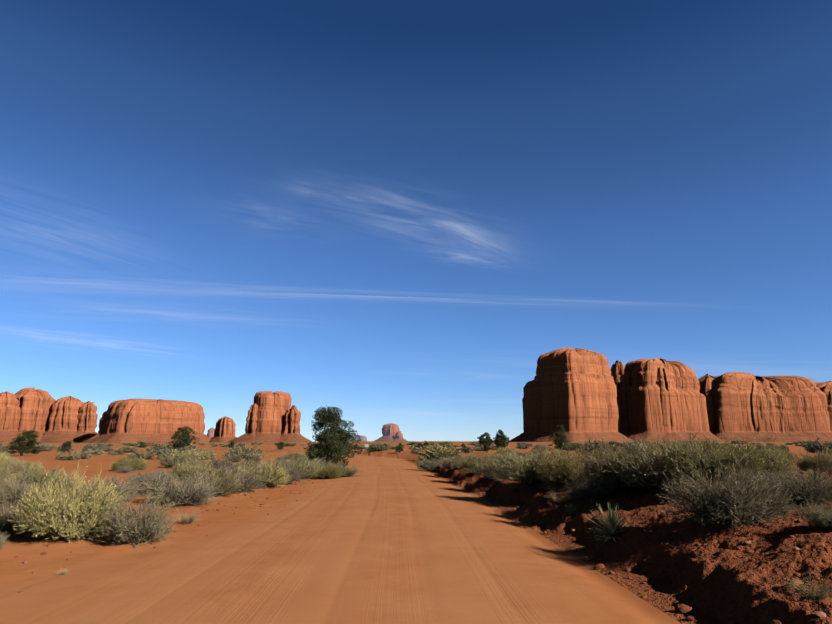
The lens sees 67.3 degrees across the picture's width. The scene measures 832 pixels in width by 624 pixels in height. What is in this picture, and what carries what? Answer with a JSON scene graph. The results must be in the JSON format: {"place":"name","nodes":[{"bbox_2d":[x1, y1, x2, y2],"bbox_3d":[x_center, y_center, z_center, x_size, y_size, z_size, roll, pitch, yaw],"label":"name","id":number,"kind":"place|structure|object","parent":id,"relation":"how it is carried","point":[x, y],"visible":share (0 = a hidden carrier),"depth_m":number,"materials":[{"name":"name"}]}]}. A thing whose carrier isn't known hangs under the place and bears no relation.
{"place":"outdoors","nodes":[
{"label":"outdoors","id":0,"kind":"place"},
{"bbox_2d":[0,449,679,623],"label":"road","id":1,"kind":"structure","parent":0,"point":[382,540],"depth_m":7.25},
{"bbox_2d":[0,441,831,623],"bbox_3d":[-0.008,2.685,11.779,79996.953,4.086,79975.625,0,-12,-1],"label":"ground","id":2,"kind":"structure","parent":0,"point":[716,576],"depth_m":8.00,"materials":[{"name":"brown soil"}]},
{"bbox_2d":[0,532,10,548],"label":"blackbrush shrub","id":3,"kind":"object","parent":2,"relation":"on","point":[2,542],"visible":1,"depth_m":8.61,"materials":[{"name":"grey plant"}]},
{"bbox_2d":[0,448,12,463],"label":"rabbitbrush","id":4,"kind":"object","parent":2,"relation":"on","point":[2,455],"visible":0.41,"depth_m":27.86,"materials":[{"name":"green plant"}]},
{"bbox_2d":[0,462,14,485],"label":"rabbitbrush","id":5,"kind":"object","parent":2,"relation":"on","point":[4,473],"visible":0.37,"depth_m":16.89,"materials":[{"name":"green plant"}]},
{"bbox_2d":[0,391,26,442],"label":"butte","id":6,"kind":"object","parent":2,"relation":"on","point":[10,411],"visible":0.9,"depth_m":940.53,"materials":[{"name":"stone"}]},
{"bbox_2d":[0,456,27,472],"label":"rabbitbrush","id":7,"kind":"object","parent":2,"relation":"on","point":[14,467],"visible":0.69,"depth_m":26.16,"materials":[{"name":"green plant"}]},
{"bbox_2d":[0,499,28,531],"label":"blackbrush shrub","id":8,"kind":"object","parent":2,"relation":"on","point":[6,525],"visible":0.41,"depth_m":9.72,"materials":[{"name":"grey plant"}]},
{"bbox_2d":[0,473,38,492],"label":"blackbrush shrub","id":9,"kind":"object","parent":2,"relation":"on","point":[11,483],"visible":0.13,"depth_m":13.50,"materials":[{"name":"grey plant"}]},
{"bbox_2d":[0,475,46,509],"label":"blackbrush shrub","id":10,"kind":"object","parent":2,"relation":"on","point":[12,495],"visible":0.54,"depth_m":12.72,"materials":[{"name":"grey plant"}]},
{"bbox_2d":[5,430,44,455],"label":"juniper tree","id":11,"kind":"object","parent":2,"relation":"on","point":[26,447],"visible":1,"depth_m":55.81,"materials":[{"name":"green plant"}]},
{"bbox_2d":[17,460,43,472],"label":"rabbitbrush","id":12,"kind":"object","parent":2,"relation":"on","point":[32,463],"visible":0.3,"depth_m":26.93,"materials":[{"name":"green plant"}]},
{"bbox_2d":[15,387,55,442],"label":"butte","id":13,"kind":"object","parent":2,"relation":"on","point":[35,406],"visible":0.62,"depth_m":982.31,"materials":[{"name":"stone"}]},
{"bbox_2d":[2,463,71,491],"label":"shrub","id":14,"kind":"object","parent":2,"relation":"on","point":[31,476],"visible":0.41,"depth_m":15.81,"materials":[{"name":"green plant"}]},
{"bbox_2d":[28,463,45,472],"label":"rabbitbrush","id":15,"kind":"object","parent":2,"relation":"on","point":[36,468],"visible":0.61,"depth_m":26.23,"materials":[{"name":"green plant"}]},
{"bbox_2d":[40,396,82,442],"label":"butte","id":16,"kind":"object","parent":2,"relation":"on","point":[62,423],"visible":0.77,"depth_m":991.07,"materials":[{"name":"stone"}]},
{"bbox_2d":[57,441,72,452],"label":"juniper tree","id":17,"kind":"object","parent":2,"relation":"on","point":[64,448],"visible":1,"depth_m":66.49,"materials":[{"name":"green plant"}]},
{"bbox_2d":[55,450,81,459],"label":"shrub","id":18,"kind":"object","parent":2,"relation":"on","point":[74,456],"visible":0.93,"depth_m":45.36,"materials":[{"name":"green plant"}]},
{"bbox_2d":[8,460,129,545],"bbox_3d":[-5.205,2.868,9.562,1.620,1.204,1.824,4,-13,0],"label":"rabbitbrush","id":19,"kind":"object","parent":2,"relation":"on","point":[62,512],"visible":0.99,"depth_m":9.26,"materials":[{"name":"green plant"}]},
{"bbox_2d":[68,450,93,458],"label":"shrub","id":20,"kind":"object","parent":2,"relation":"on","point":[86,455],"visible":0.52,"depth_m":47.75,"materials":[{"name":"green plant"}]},
{"bbox_2d":[75,401,97,442],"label":"butte","id":21,"kind":"object","parent":2,"relation":"on","point":[87,416],"visible":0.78,"depth_m":1004.82,"materials":[{"name":"stone"}]},
{"bbox_2d":[81,411,106,442],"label":"butte","id":22,"kind":"object","parent":2,"relation":"on","point":[102,420],"visible":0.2,"depth_m":922.90,"materials":[{"name":"stone"}]},
{"bbox_2d":[86,449,103,454],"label":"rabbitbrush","id":23,"kind":"object","parent":2,"relation":"on","point":[97,452],"visible":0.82,"depth_m":58.78,"materials":[{"name":"green plant"}]},
{"bbox_2d":[63,473,149,500],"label":"blackbrush shrub","id":24,"kind":"object","parent":2,"relation":"on","point":[126,491],"visible":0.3,"depth_m":14.21,"materials":[{"name":"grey plant"}]},
{"bbox_2d":[116,464,134,472],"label":"blackbrush shrub","id":25,"kind":"object","parent":2,"relation":"on","point":[124,470],"visible":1,"depth_m":26.50,"materials":[{"name":"green plant"}]},
{"bbox_2d":[110,458,143,470],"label":"rabbitbrush","id":26,"kind":"object","parent":2,"relation":"on","point":[122,462],"visible":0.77,"depth_m":28.30,"materials":[{"name":"green plant"}]},
{"bbox_2d":[124,456,148,469],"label":"rabbitbrush","id":27,"kind":"object","parent":2,"relation":"on","point":[145,465],"visible":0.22,"depth_m":29.46,"materials":[{"name":"green plant"}]},
{"bbox_2d":[94,487,183,546],"bbox_3d":[-4.146,3.070,9.454,1.232,0.822,1.169,8,-14,-32],"label":"blackbrush shrub","id":28,"kind":"object","parent":2,"relation":"on","point":[129,526],"visible":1,"depth_m":9.29,"materials":[{"name":"green plant"}]},
{"bbox_2d":[130,450,156,459],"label":"blackbrush shrub","id":29,"kind":"object","parent":2,"relation":"on","point":[138,454],"visible":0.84,"depth_m":44.62,"materials":[{"name":"green plant"}]},
{"bbox_2d":[86,398,209,442],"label":"butte","id":30,"kind":"object","parent":2,"relation":"on","point":[134,420],"visible":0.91,"depth_m":931.56,"materials":[{"name":"stone"}]},
{"bbox_2d":[123,468,176,494],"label":"blackbrush shrub","id":31,"kind":"object","parent":2,"relation":"on","point":[138,480],"visible":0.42,"depth_m":16.16,"materials":[{"name":"grey plant"}]},
{"bbox_2d":[125,466,180,485],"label":"blackbrush shrub","id":32,"kind":"object","parent":2,"relation":"on","point":[171,475],"visible":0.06,"depth_m":18.12,"materials":[{"name":"grey plant"}]},
{"bbox_2d":[147,443,174,452],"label":"green shrub","id":33,"kind":"object","parent":2,"relation":"on","point":[162,448],"visible":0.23,"depth_m":61.94,"materials":[{"name":"green plant"}]},
{"bbox_2d":[156,446,190,458],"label":"green shrub","id":34,"kind":"object","parent":2,"relation":"on","point":[166,450],"visible":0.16,"depth_m":46.43,"materials":[{"name":"green plant"}]},
{"bbox_2d":[155,451,193,467],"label":"shrub","id":35,"kind":"object","parent":2,"relation":"on","point":[168,461],"visible":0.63,"depth_m":31.98,"materials":[{"name":"green plant"}]},
{"bbox_2d":[138,469,221,505],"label":"blackbrush shrub","id":36,"kind":"object","parent":2,"relation":"on","point":[189,494],"visible":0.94,"depth_m":14.51,"materials":[{"name":"green plant"}]},
{"bbox_2d":[167,426,199,449],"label":"juniper tree","id":37,"kind":"object","parent":2,"relation":"on","point":[184,436],"visible":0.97,"depth_m":76.37,"materials":[{"name":"green plant"}]},
{"bbox_2d":[171,446,201,459],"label":"shrub","id":38,"kind":"object","parent":2,"relation":"on","point":[195,455],"visible":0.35,"depth_m":42.99,"materials":[{"name":"green plant"}]},
{"bbox_2d":[170,508,204,523],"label":"grass tuft","id":39,"kind":"object","parent":2,"relation":"on","point":[190,519],"visible":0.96,"depth_m":11.77,"materials":[{"name":"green plant"}]},
{"bbox_2d":[172,457,208,471],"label":"blackbrush shrub","id":40,"kind":"object","parent":2,"relation":"on","point":[188,463],"visible":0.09,"depth_m":24.37,"materials":[{"name":"green plant"}]},
{"bbox_2d":[168,459,219,479],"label":"shrub","id":41,"kind":"object","parent":2,"relation":"on","point":[190,468],"visible":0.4,"depth_m":21.12,"materials":[{"name":"green plant"}]},
{"bbox_2d":[193,449,210,459],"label":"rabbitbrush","id":42,"kind":"object","parent":2,"relation":"on","point":[205,454],"visible":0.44,"depth_m":44.14,"materials":[{"name":"green plant"}]},
{"bbox_2d":[180,460,246,495],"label":"shrub","id":43,"kind":"object","parent":2,"relation":"on","point":[225,483],"visible":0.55,"depth_m":16.62,"materials":[{"name":"green plant"}]},
{"bbox_2d":[208,457,234,467],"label":"blackbrush shrub","id":44,"kind":"object","parent":2,"relation":"on","point":[218,462],"visible":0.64,"depth_m":30.32,"materials":[{"name":"green plant"}]},
{"bbox_2d":[209,416,236,442],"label":"butte","id":45,"kind":"object","parent":2,"relation":"on","point":[224,430],"visible":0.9,"depth_m":1015.22,"materials":[{"name":"stone"}]},
{"bbox_2d":[216,460,249,472],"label":"blackbrush shrub","id":46,"kind":"object","parent":2,"relation":"on","point":[237,464],"visible":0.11,"depth_m":24.15,"materials":[{"name":"green plant"}]},
{"bbox_2d":[222,447,253,459],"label":"green shrub","id":47,"kind":"object","parent":2,"relation":"on","point":[242,454],"visible":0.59,"depth_m":42.13,"materials":[{"name":"green plant"}]},
{"bbox_2d":[211,465,271,494],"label":"blackbrush shrub","id":48,"kind":"object","parent":2,"relation":"on","point":[251,481],"visible":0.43,"depth_m":18.22,"materials":[{"name":"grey plant"}]},
{"bbox_2d":[226,403,257,442],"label":"butte","id":49,"kind":"object","parent":2,"relation":"on","point":[249,435],"visible":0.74,"depth_m":837.67,"materials":[{"name":"stone"}]},
{"bbox_2d":[229,443,265,457],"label":"green shrub","id":50,"kind":"object","parent":2,"relation":"on","point":[239,449],"visible":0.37,"depth_m":48.91,"materials":[{"name":"green plant"}]},
{"bbox_2d":[242,452,263,460],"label":"blackbrush shrub","id":51,"kind":"object","parent":2,"relation":"on","point":[256,457],"visible":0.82,"depth_m":42.23,"materials":[{"name":"green plant"}]},
{"bbox_2d":[233,455,292,487],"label":"rabbitbrush","id":52,"kind":"object","parent":2,"relation":"on","point":[277,474],"visible":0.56,"depth_m":20.59,"materials":[{"name":"green plant"}]},
{"bbox_2d":[254,391,291,441],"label":"butte","id":53,"kind":"object","parent":2,"relation":"on","point":[274,407],"visible":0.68,"depth_m":848.94,"materials":[{"name":"stone"}]},
{"bbox_2d":[254,456,306,485],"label":"blackbrush shrub","id":54,"kind":"object","parent":2,"relation":"on","point":[295,473],"visible":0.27,"depth_m":22.72,"materials":[{"name":"green plant"}]},
{"bbox_2d":[281,405,311,441],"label":"butte","id":55,"kind":"object","parent":2,"relation":"on","point":[291,430],"visible":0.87,"depth_m":850.04,"materials":[{"name":"stone"}]},
{"bbox_2d":[289,451,308,462],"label":"rabbitbrush","id":56,"kind":"object","parent":2,"relation":"on","point":[296,455],"visible":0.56,"depth_m":40.46,"materials":[{"name":"green plant"}]},
{"bbox_2d":[278,455,324,478],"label":"rabbitbrush","id":57,"kind":"object","parent":2,"relation":"on","point":[309,471],"visible":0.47,"depth_m":25.55,"materials":[{"name":"green plant"}]},
{"bbox_2d":[291,455,343,477],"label":"blackbrush shrub","id":58,"kind":"object","parent":2,"relation":"on","point":[324,462],"visible":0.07,"depth_m":27.45,"materials":[{"name":"green plant"}]},
{"bbox_2d":[313,462,343,478],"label":"rabbitbrush","id":59,"kind":"object","parent":2,"relation":"on","point":[331,471],"visible":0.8,"depth_m":25.99,"materials":[{"name":"green plant"}]},
{"bbox_2d":[304,405,362,468],"bbox_3d":[-4.337,6.695,32.708,3.142,3.469,3.794,-1,-14,-4],"label":"juniper tree","id":60,"kind":"object","parent":2,"relation":"on","point":[335,435],"visible":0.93,"depth_m":31.95,"materials":[{"name":"green plant"}]},
{"bbox_2d":[335,463,359,476],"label":"blackbrush shrub","id":61,"kind":"object","parent":2,"relation":"on","point":[347,472],"visible":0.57,"depth_m":27.07,"materials":[{"name":"green plant"}]},
{"bbox_2d":[375,423,399,440],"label":"butte","id":62,"kind":"object","parent":2,"relation":"on","point":[390,431],"visible":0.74,"depth_m":3112.83,"materials":[{"name":"stone"}]},
{"bbox_2d":[393,431,406,440],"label":"butte","id":63,"kind":"object","parent":2,"relation":"on","point":[398,435],"visible":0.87,"depth_m":3071.90,"materials":[{"name":"stone"}]},
{"bbox_2d":[415,456,444,469],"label":"blackbrush shrub","id":64,"kind":"object","parent":2,"relation":"on","point":[426,464],"visible":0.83,"depth_m":33.21,"materials":[{"name":"green plant"}]},
{"bbox_2d":[415,444,464,459],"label":"rabbitbrush","id":65,"kind":"object","parent":2,"relation":"on","point":[432,452],"visible":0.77,"depth_m":48.14,"materials":[{"name":"green plant"}]},
{"bbox_2d":[439,451,468,469],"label":"blackbrush shrub","id":66,"kind":"object","parent":2,"relation":"on","point":[453,464],"visible":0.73,"depth_m":27.56,"materials":[{"name":"green plant"}]},
{"bbox_2d":[458,450,501,473],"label":"shrub","id":67,"kind":"object","parent":2,"relation":"on","point":[469,464],"visible":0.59,"depth_m":23.50,"materials":[{"name":"green plant"}]},
{"bbox_2d":[477,432,493,445],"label":"juniper tree","id":68,"kind":"object","parent":2,"relation":"on","point":[488,440],"visible":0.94,"depth_m":116.32,"materials":[{"name":"green plant"}]},
{"bbox_2d":[471,451,521,480],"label":"blackbrush shrub","id":69,"kind":"object","parent":2,"relation":"on","point":[486,468],"visible":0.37,"depth_m":19.49,"materials":[{"name":"green plant"}]},
{"bbox_2d":[493,429,509,448],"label":"juniper tree","id":70,"kind":"object","parent":2,"relation":"on","point":[501,439],"visible":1,"depth_m":87.15,"materials":[{"name":"green plant"}]},
{"bbox_2d":[495,447,515,455],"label":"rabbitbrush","id":71,"kind":"object","parent":2,"relation":"on","point":[502,450],"visible":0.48,"depth_m":52.48,"materials":[{"name":"green plant"}]},
{"bbox_2d":[490,449,551,483],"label":"rabbitbrush","id":72,"kind":"object","parent":2,"relation":"on","point":[517,469],"visible":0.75,"depth_m":15.92,"materials":[{"name":"green plant"}]},
{"bbox_2d":[547,490,571,502],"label":"shrub","id":73,"kind":"object","parent":2,"relation":"on","point":[561,499],"visible":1,"depth_m":12.08,"materials":[{"name":"green plant"}]},
{"bbox_2d":[552,425,569,448],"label":"juniper tree","id":74,"kind":"object","parent":2,"relation":"on","point":[559,440],"visible":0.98,"depth_m":82.11,"materials":[{"name":"green plant"}]},
{"bbox_2d":[530,442,596,484],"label":"rabbitbrush","id":75,"kind":"object","parent":2,"relation":"on","point":[554,469],"visible":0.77,"depth_m":14.79,"materials":[{"name":"green plant"}]},
{"bbox_2d":[562,442,579,450],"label":"green shrub","id":76,"kind":"object","parent":2,"relation":"on","point":[572,447],"visible":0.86,"depth_m":71.64,"materials":[{"name":"green plant"}]},
{"bbox_2d":[526,347,631,442],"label":"butte","id":77,"kind":"object","parent":2,"relation":"on","point":[574,392],"visible":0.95,"depth_m":595.16,"materials":[{"name":"stone"}]},
{"bbox_2d":[562,472,618,497],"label":"blackbrush shrub","id":78,"kind":"object","parent":2,"relation":"on","point":[596,489],"visible":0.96,"depth_m":12.03,"materials":[{"name":"green plant"}]},
{"bbox_2d":[578,438,612,452],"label":"green shrub","id":79,"kind":"object","parent":2,"relation":"on","point":[595,444],"visible":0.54,"depth_m":46.35,"materials":[{"name":"green plant"}]},
{"bbox_2d":[579,503,638,542],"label":"yucca plant","id":80,"kind":"object","parent":2,"relation":"on","point":[612,526],"visible":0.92,"depth_m":8.48,"materials":[{"name":"green plant"}]},
{"bbox_2d":[572,437,654,488],"bbox_3d":[4.032,3.011,12.539,1.806,1.038,2.034,11,-17,-28],"label":"shrub","id":81,"kind":"object","parent":2,"relation":"on","point":[602,460],"visible":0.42,"depth_m":12.20,"materials":[{"name":"green plant"}]},
{"bbox_2d":[610,360,624,432],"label":"rock spire","id":82,"kind":"structure","parent":2,"relation":"on","point":[617,370],"depth_m":676.91,"materials":[{"name":"stone"}]},
{"bbox_2d":[600,432,722,490],"bbox_3d":[4.468,2.661,11.114,2.158,1.007,1.936,-3,-16,26],"label":"shrub","id":83,"kind":"object","parent":2,"relation":"on","point":[641,469],"visible":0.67,"depth_m":10.85,"materials":[{"name":"green plant"}]},
{"bbox_2d":[618,358,724,442],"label":"butte","id":84,"kind":"object","parent":2,"relation":"on","point":[640,412],"visible":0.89,"depth_m":623.09,"materials":[{"name":"stone"}]},
{"bbox_2d":[635,433,731,462],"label":"shrub","id":85,"kind":"object","parent":2,"relation":"on","point":[648,444],"visible":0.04,"depth_m":11.54,"materials":[{"name":"green plant"}]},
{"bbox_2d":[675,604,694,612],"bbox_3d":[2.444,2.697,5.682,0.170,0.078,0.122,-5,-30,14],"label":"stone","id":86,"kind":"object","parent":2,"relation":"on","point":[681,608],"visible":0.93,"depth_m":5.64,"materials":[{"name":"brown stone"}]},
{"bbox_2d":[657,431,766,486],"bbox_3d":[4.991,2.514,10.615,1.994,0.916,1.841,18,-20,-41],"label":"shrub","id":87,"kind":"object","parent":2,"relation":"on","point":[694,456],"visible":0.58,"depth_m":10.28,"materials":[{"name":"green plant"}]},
{"bbox_2d":[651,451,802,528],"bbox_3d":[3.863,2.151,7.679,1.841,0.812,1.759,4,-10,-30],"label":"blackbrush shrub","id":88,"kind":"object","parent":2,"relation":"on","point":[736,500],"visible":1,"depth_m":7.41,"materials":[{"name":"green plant"}]},
{"bbox_2d":[697,438,784,482],"bbox_3d":[5.497,2.583,10.781,1.736,0.821,1.828,5,-13,-24],"label":"shrub","id":89,"kind":"object","parent":2,"relation":"on","point":[762,471],"visible":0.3,"depth_m":10.18,"materials":[{"name":"green plant"}]},
{"bbox_2d":[713,437,801,478],"bbox_3d":[5.843,2.510,10.684,1.541,0.713,1.526,2,-10,-9],"label":"rabbitbrush","id":90,"kind":"object","parent":2,"relation":"on","point":[786,467],"visible":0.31,"depth_m":10.37,"materials":[{"name":"green plant"}]},
{"bbox_2d":[736,466,802,485],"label":"blackbrush shrub","id":91,"kind":"object","parent":2,"relation":"on","point":[771,476],"visible":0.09,"depth_m":9.29,"materials":[{"name":"green plant"}]},
{"bbox_2d":[744,463,831,503],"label":"blackbrush shrub","id":92,"kind":"object","parent":2,"relation":"on","point":[815,490],"visible":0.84,"depth_m":8.21,"materials":[{"name":"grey plant"}]},
{"bbox_2d":[781,572,831,600],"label":"grass tuft","id":93,"kind":"object","parent":2,"relation":"on","point":[812,594],"visible":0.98,"depth_m":4.70,"materials":[{"name":"green plant"}]},
{"bbox_2d":[793,495,831,527],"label":"blackbrush shrub","id":94,"kind":"object","parent":2,"relation":"on","point":[823,518],"visible":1,"depth_m":6.74,"materials":[{"name":"green plant"}]},
{"bbox_2d":[793,447,831,472],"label":"shrub","id":95,"kind":"object","parent":2,"relation":"on","point":[807,462],"visible":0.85,"depth_m":13.83,"materials":[{"name":"green plant"}]},
{"bbox_2d":[805,438,831,452],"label":"green shrub","id":96,"kind":"object","parent":2,"relation":"on","point":[816,444],"visible":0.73,"depth_m":54.70,"materials":[{"name":"green plant"}]},
{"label":"butte","id":97,"kind":"object","parent":2,"relation":"on","visible":0},
{"bbox_2d":[816,381,831,431],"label":"butte","id":98,"kind":"object","parent":97,"relation":"on","point":[825,388],"visible":0.16,"depth_m":664.80,"materials":[{"name":"stone"}]},
{"bbox_2d":[0,0,831,441],"label":"sky","id":99,"kind":"structure","parent":0,"point":[380,213],"materials":[{"name":"blue"}]},
{"bbox_2d":[502,481,526,491],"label":"shrub","id":100,"kind":"object","parent":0,"point":[514,487],"visible":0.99,"depth_m":15.78,"materials":[{"name":"green plant"}]},
{"bbox_2d":[509,380,533,441],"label":"butte","id":101,"kind":"object","parent":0,"point":[528,422],"visible":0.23,"depth_m":625.39,"materials":[{"name":"stone"}]},
{"bbox_2d":[540,478,569,491],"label":"shrub","id":102,"kind":"object","parent":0,"point":[554,489],"visible":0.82,"depth_m":14.85,"materials":[{"name":"green plant"}]},
{"bbox_2d":[564,503,577,516],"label":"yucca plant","id":103,"kind":"object","parent":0,"point":[570,511],"visible":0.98,"depth_m":11.29,"materials":[{"name":"green plant"}]},
{"bbox_2d":[656,367,689,441],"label":"butte","id":104,"kind":"object","parent":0,"point":[665,381],"visible":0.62,"depth_m":615.73,"materials":[{"name":"stone"}]},
{"bbox_2d":[698,374,714,432],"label":"rock spire","id":105,"kind":"structure","parent":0,"point":[707,383],"depth_m":647.29,"materials":[{"name":"stone"}]},
{"bbox_2d":[711,372,831,441],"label":"butte","id":106,"kind":"object","parent":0,"point":[748,406],"visible":0.84,"depth_m":634.22,"materials":[{"name":"stone"}]},
{"bbox_2d":[797,467,825,485],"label":"shrub","id":107,"kind":"object","parent":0,"point":[812,475],"visible":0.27,"depth_m":10.24,"materials":[{"name":"green plant"}]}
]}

